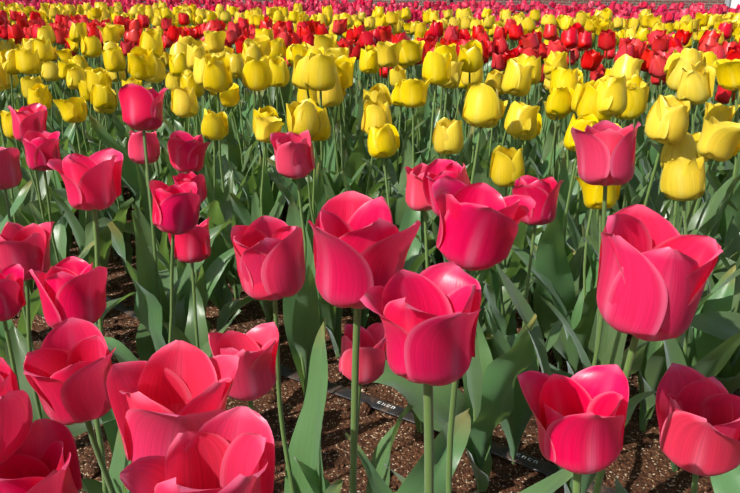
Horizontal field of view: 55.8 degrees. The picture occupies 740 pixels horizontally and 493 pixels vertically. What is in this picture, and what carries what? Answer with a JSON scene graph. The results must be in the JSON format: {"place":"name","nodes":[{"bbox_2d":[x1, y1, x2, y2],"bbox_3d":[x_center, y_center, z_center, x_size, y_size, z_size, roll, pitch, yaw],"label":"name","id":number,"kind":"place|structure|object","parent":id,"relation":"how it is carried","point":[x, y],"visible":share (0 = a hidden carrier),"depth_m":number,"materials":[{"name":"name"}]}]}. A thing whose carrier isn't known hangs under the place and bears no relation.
{"place":"outdoors","nodes":[
{"label":"outdoors","id":0,"kind":"place"},
{"bbox_2d":[12,0,739,492],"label":"soil ground","id":1,"kind":"structure","parent":0,"point":[634,474],"depth_m":1.34,"materials":[{"name":"brown soil"}]},
{"bbox_2d":[0,221,53,422],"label":"tulip","id":2,"kind":"object","parent":1,"relation":"on","point":[27,248],"visible":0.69,"depth_m":0.97,"materials":[{"name":"pink plant"}]},
{"bbox_2d":[7,102,66,328],"bbox_3d":[-0.681,-0.005,1.482,0.238,0.584,0.282,9,22,24],"label":"tulip","id":3,"kind":"object","parent":1,"relation":"on","point":[33,116],"visible":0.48,"depth_m":1.40,"materials":[{"name":"pink plant"}]},
{"bbox_2d":[0,264,77,490],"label":"tulip","id":4,"kind":"object","parent":1,"relation":"on","point":[12,299],"visible":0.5,"depth_m":0.86,"materials":[{"name":"pink plant"}]},
{"bbox_2d":[0,418,81,492],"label":"tulip","id":5,"kind":"object","parent":1,"relation":"on","point":[44,458],"visible":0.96,"depth_m":0.54,"materials":[{"name":"pink plant"}]},
{"bbox_2d":[21,130,93,318],"bbox_3d":[-0.626,0.067,1.331,0.166,0.555,0.284,2,21,4],"label":"tulip","id":6,"kind":"object","parent":1,"relation":"on","point":[42,147],"visible":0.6,"depth_m":1.30,"materials":[{"name":"pink plant"}]},
{"bbox_2d":[23,317,115,492],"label":"tulip","id":7,"kind":"object","parent":1,"relation":"on","point":[67,365],"visible":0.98,"depth_m":0.59,"materials":[{"name":"pink plant"}]},
{"bbox_2d":[27,256,130,492],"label":"tulip","id":8,"kind":"object","parent":1,"relation":"on","point":[71,287],"visible":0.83,"depth_m":0.71,"materials":[{"name":"pink plant"}]},
{"bbox_2d":[47,148,131,492],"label":"tulip","id":9,"kind":"object","parent":1,"relation":"on","point":[92,182],"visible":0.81,"depth_m":0.82,"materials":[{"name":"pink plant"}]},
{"bbox_2d":[128,130,211,270],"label":"tulip","id":10,"kind":"object","parent":1,"relation":"on","point":[136,149],"visible":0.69,"depth_m":1.56,"materials":[{"name":"pink plant"}]},
{"bbox_2d":[106,340,239,461],"bbox_3d":[-0.136,0.352,0.517,0.105,0.590,0.311,17,26,38],"label":"tulip","id":11,"kind":"object","parent":1,"relation":"on","point":[160,399],"visible":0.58,"depth_m":0.43,"materials":[{"name":"pink plant"}]},
{"bbox_2d":[161,217,210,349],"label":"tulip","id":12,"kind":"object","parent":1,"relation":"on","point":[192,246],"visible":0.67,"depth_m":1.18,"materials":[{"name":"pink plant"}]},
{"bbox_2d":[148,130,234,332],"bbox_3d":[-0.364,0.028,1.470,0.228,0.530,0.142,-8,22,-19],"label":"tulip","id":13,"kind":"object","parent":1,"relation":"on","point":[186,151],"visible":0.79,"depth_m":1.40,"materials":[{"name":"pink plant"}]},
{"bbox_2d":[119,406,274,492],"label":"tulip","id":14,"kind":"object","parent":1,"relation":"on","point":[232,450],"visible":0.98,"depth_m":0.37,"materials":[{"name":"pink plant"}]},
{"bbox_2d":[172,171,266,331],"bbox_3d":[-0.322,0.070,1.441,0.151,0.472,0.151,17,27,39],"label":"tulip","id":15,"kind":"object","parent":1,"relation":"on","point":[227,311],"visible":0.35,"depth_m":1.43,"materials":[{"name":"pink plant"}]},
{"bbox_2d":[208,322,342,492],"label":"tulip","id":16,"kind":"object","parent":1,"relation":"on","point":[254,349],"visible":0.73,"depth_m":0.68,"materials":[{"name":"pink plant"}]},
{"bbox_2d":[231,215,327,492],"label":"tulip","id":17,"kind":"object","parent":1,"relation":"on","point":[269,255],"visible":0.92,"depth_m":0.76,"materials":[{"name":"pink plant"}]},
{"bbox_2d":[270,130,322,397],"bbox_3d":[-0.135,0.044,1.379,0.084,0.564,0.224,1,21,4],"label":"tulip","id":18,"kind":"object","parent":1,"relation":"on","point":[295,159],"visible":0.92,"depth_m":1.34,"materials":[{"name":"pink plant"}]},
{"bbox_2d":[293,323,413,492],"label":"tulip","id":19,"kind":"object","parent":1,"relation":"on","point":[372,356],"visible":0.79,"depth_m":0.83,"materials":[{"name":"pink plant"}]},
{"bbox_2d":[106,295,614,492],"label":"drip irrigation hose","id":20,"kind":"object","parent":1,"relation":"on","point":[530,462],"visible":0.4,"depth_m":1.39,"materials":[{"name":"black plastic"}]},
{"bbox_2d":[0,10,739,190],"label":"tulips","id":21,"kind":"object","parent":1,"relation":"on","point":[575,40],"visible":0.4,"depth_m":3.18,"materials":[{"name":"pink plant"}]},
{"bbox_2d":[0,0,739,59],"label":"red tulips","id":22,"kind":"object","parent":1,"relation":"on","point":[627,10],"visible":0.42,"depth_m":7.50,"materials":[{"name":"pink plant"}]},
{"bbox_2d":[0,22,739,470],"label":"tulips","id":23,"kind":"object","parent":1,"relation":"on","point":[678,182],"visible":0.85,"depth_m":1.72,"materials":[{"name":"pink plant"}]},
{"bbox_2d":[0,83,739,492],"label":"tulips","id":24,"kind":"object","parent":1,"relation":"on","point":[486,397],"visible":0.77,"depth_m":1.13,"materials":[{"name":"green plant"}]},
{"bbox_2d":[0,1,739,94],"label":"tulips","id":25,"kind":"object","parent":1,"relation":"on","point":[597,22],"visible":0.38,"depth_m":4.64,"materials":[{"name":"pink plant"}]},
{"bbox_2d":[308,191,470,492],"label":"tulip","id":26,"kind":"object","parent":1,"relation":"on","point":[361,244],"visible":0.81,"depth_m":0.48,"materials":[{"name":"pink plant"}]},
{"bbox_2d":[360,261,481,492],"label":"tulip","id":27,"kind":"object","parent":1,"relation":"on","point":[429,315],"visible":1,"depth_m":0.36,"materials":[{"name":"pink plant"}]},
{"bbox_2d":[404,163,479,432],"bbox_3d":[0.091,0.095,1.293,0.176,0.528,0.237,9,22,24],"label":"tulip","id":28,"kind":"object","parent":1,"relation":"on","point":[415,198],"visible":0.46,"depth_m":1.15,"materials":[{"name":"pink plant"}]},
{"bbox_2d":[344,175,572,492],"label":"tulip","id":29,"kind":"object","parent":1,"relation":"on","point":[479,222],"visible":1,"depth_m":0.57,"materials":[{"name":"pink plant"}]},
{"bbox_2d":[484,175,571,463],"bbox_3d":[0.252,0.138,1.179,0.116,0.527,0.152,16,26,37],"label":"tulip","id":30,"kind":"object","parent":1,"relation":"on","point":[543,193],"visible":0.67,"depth_m":1.15,"materials":[{"name":"pink plant"}]},
{"bbox_2d":[384,204,722,492],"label":"tulip","id":31,"kind":"object","parent":1,"relation":"on","point":[655,269],"visible":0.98,"depth_m":0.47,"materials":[{"name":"pink plant"}]},
{"bbox_2d":[517,364,628,492],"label":"tulip","id":32,"kind":"object","parent":1,"relation":"on","point":[580,417],"visible":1,"depth_m":0.43,"materials":[{"name":"pink plant"}]},
{"bbox_2d":[495,120,656,492],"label":"tulip","id":33,"kind":"object","parent":1,"relation":"on","point":[605,151],"visible":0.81,"depth_m":0.85,"materials":[{"name":"pink plant"}]},
{"bbox_2d":[615,363,739,492],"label":"tulip","id":34,"kind":"object","parent":1,"relation":"on","point":[698,415],"visible":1,"depth_m":0.59,"materials":[{"name":"pink plant"}]},
{"bbox_2d":[31,0,723,29],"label":"tulips","id":35,"kind":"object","parent":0,"point":[707,3],"depth_m":10.45,"materials":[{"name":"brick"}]},
{"bbox_2d":[724,0,739,12],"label":"white glasshouse wall","id":36,"kind":"structure","parent":0,"point":[732,3],"depth_m":9.31,"materials":[{"name":"white"}]}
]}

